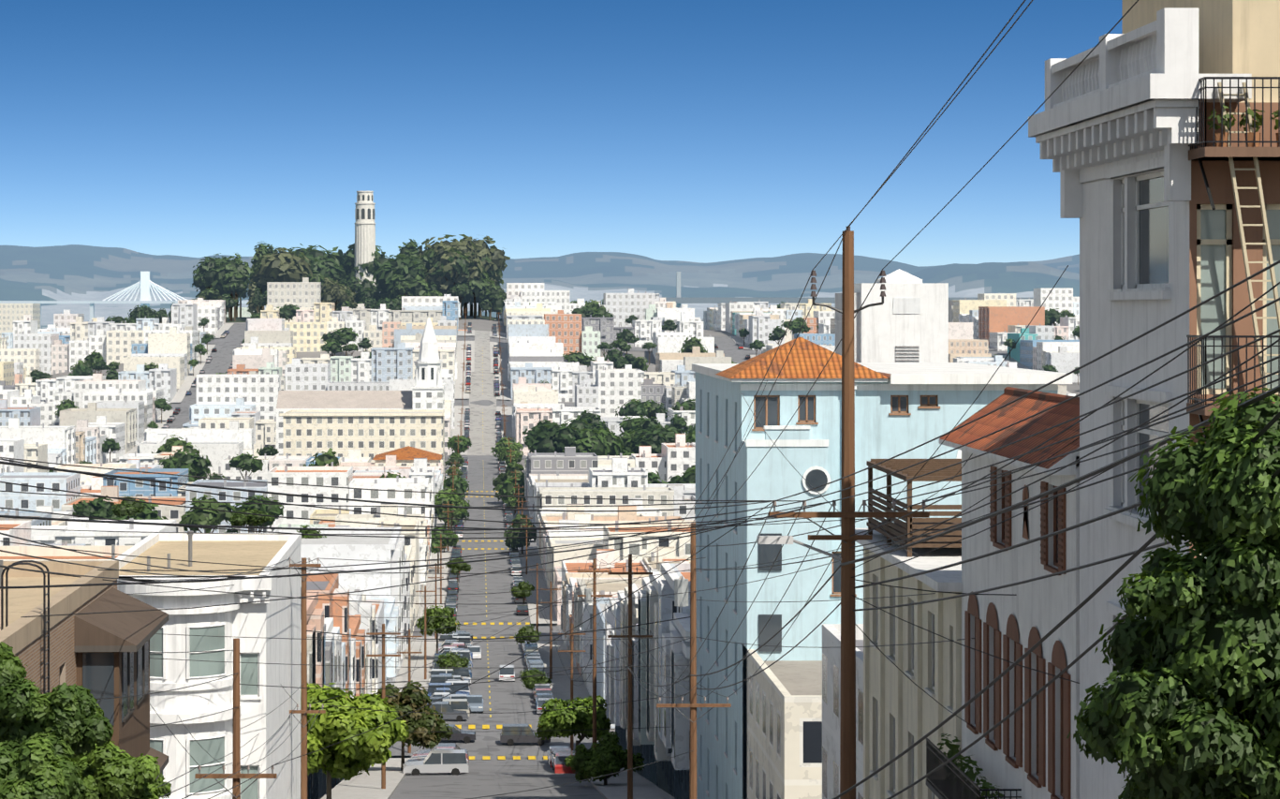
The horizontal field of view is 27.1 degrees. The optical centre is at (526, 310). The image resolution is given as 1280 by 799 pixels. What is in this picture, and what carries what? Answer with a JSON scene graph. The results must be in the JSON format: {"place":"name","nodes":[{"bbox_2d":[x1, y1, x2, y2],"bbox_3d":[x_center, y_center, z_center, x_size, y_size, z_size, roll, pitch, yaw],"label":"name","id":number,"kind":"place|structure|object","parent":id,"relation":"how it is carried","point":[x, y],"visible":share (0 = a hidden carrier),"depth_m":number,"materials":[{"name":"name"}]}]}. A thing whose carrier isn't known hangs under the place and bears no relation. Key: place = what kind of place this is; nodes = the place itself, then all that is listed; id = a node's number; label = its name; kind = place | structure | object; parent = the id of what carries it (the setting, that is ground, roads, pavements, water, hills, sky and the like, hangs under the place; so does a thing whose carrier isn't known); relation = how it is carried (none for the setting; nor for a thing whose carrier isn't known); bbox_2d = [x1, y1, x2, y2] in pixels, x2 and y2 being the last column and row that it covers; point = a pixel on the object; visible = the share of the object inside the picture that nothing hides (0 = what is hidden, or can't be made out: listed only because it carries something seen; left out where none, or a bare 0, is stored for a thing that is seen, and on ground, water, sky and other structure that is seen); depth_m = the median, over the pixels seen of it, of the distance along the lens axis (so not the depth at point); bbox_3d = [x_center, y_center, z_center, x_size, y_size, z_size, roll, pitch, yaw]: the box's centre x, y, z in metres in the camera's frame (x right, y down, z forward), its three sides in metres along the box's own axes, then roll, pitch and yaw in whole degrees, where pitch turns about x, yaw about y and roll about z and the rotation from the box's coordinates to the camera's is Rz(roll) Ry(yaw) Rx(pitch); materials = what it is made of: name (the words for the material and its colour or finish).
{"place":"outdoors","nodes":[
{"label":"outdoors","id":0,"kind":"place"},
{"bbox_2d":[0,244,1079,757],"bbox_3d":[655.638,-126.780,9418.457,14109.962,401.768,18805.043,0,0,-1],"label":"terrain","id":1,"kind":"structure","parent":0,"point":[67,272],"depth_m":11727.39,"materials":[{"name":"grey"}]},
{"bbox_2d":[0,530,301,798],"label":"buildings","id":2,"kind":"structure","parent":1,"relation":"on","point":[108,654],"depth_m":95.94,"materials":[{"name":"paint"}]},
{"bbox_2d":[349,191,376,310],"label":"tower","id":3,"kind":"structure","parent":1,"relation":"on","point":[364,229],"depth_m":1294.54,"materials":[{"name":"concrete"}]},
{"bbox_2d":[0,544,863,798],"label":"buildings","id":4,"kind":"structure","parent":1,"relation":"on","point":[792,724],"depth_m":112.77,"materials":[{"name":"white paint"}]},
{"bbox_2d":[0,277,1079,798],"bbox_3d":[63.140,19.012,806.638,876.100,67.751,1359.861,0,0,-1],"label":"city","id":5,"kind":"object","parent":1,"relation":"on","point":[232,412],"visible":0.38,"depth_m":835.36},
{"bbox_2d":[0,271,1079,478],"bbox_3d":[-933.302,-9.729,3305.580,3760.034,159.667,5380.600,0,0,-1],"label":"buildings","id":6,"kind":"structure","parent":1,"relation":"on","point":[404,427],"depth_m":786.97,"materials":[{"name":"white concrete"}]},
{"bbox_2d":[27,234,1079,573],"bbox_3d":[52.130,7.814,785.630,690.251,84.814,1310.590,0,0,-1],"label":"trees","id":7,"kind":"object","parent":1,"relation":"on","point":[478,266],"depth_m":1068.47,"materials":[{"name":"green plant"}]},
{"bbox_2d":[115,323,1071,798],"bbox_3d":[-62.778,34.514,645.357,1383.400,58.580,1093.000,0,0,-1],"label":"street","id":8,"kind":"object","parent":1,"relation":"on","point":[497,767],"visible":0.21,"depth_m":378.09,"materials":[{"name":"grey asphalt"}]},
{"bbox_2d":[118,322,750,775],"bbox_3d":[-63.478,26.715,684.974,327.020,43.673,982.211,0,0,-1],"label":"cars","id":9,"kind":"object","parent":8,"relation":"on","point":[460,704],"visible":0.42,"depth_m":275.75,"materials":[{"name":"white metal"}]},
{"bbox_2d":[194,226,929,798],"bbox_3d":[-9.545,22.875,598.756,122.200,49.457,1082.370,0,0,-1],"label":"poles","id":10,"kind":"object","parent":8,"relation":"on","point":[846,513],"visible":1,"depth_m":78.53,"materials":[{"name":"brown wood"}]},
{"bbox_2d":[0,0,1279,798],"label":"wires","id":11,"kind":"object","parent":10,"relation":"hanging from","point":[784,520],"visible":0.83,"depth_m":49.36,"materials":[{"name":"black"}]},
{"bbox_2d":[691,0,1279,798],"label":"buildings","id":12,"kind":"structure","parent":1,"relation":"on","point":[1154,129],"depth_m":56.63,"materials":[{"name":"white paint"}]},
{"bbox_2d":[0,0,1122,266],"label":"sky","id":13,"kind":"structure","parent":0,"point":[705,131],"materials":[{"name":"blue"}]},
{"bbox_2d":[0,386,1279,798],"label":"trees","id":14,"kind":"object","parent":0,"point":[1185,703],"depth_m":27.67,"materials":[{"name":"green plant"}]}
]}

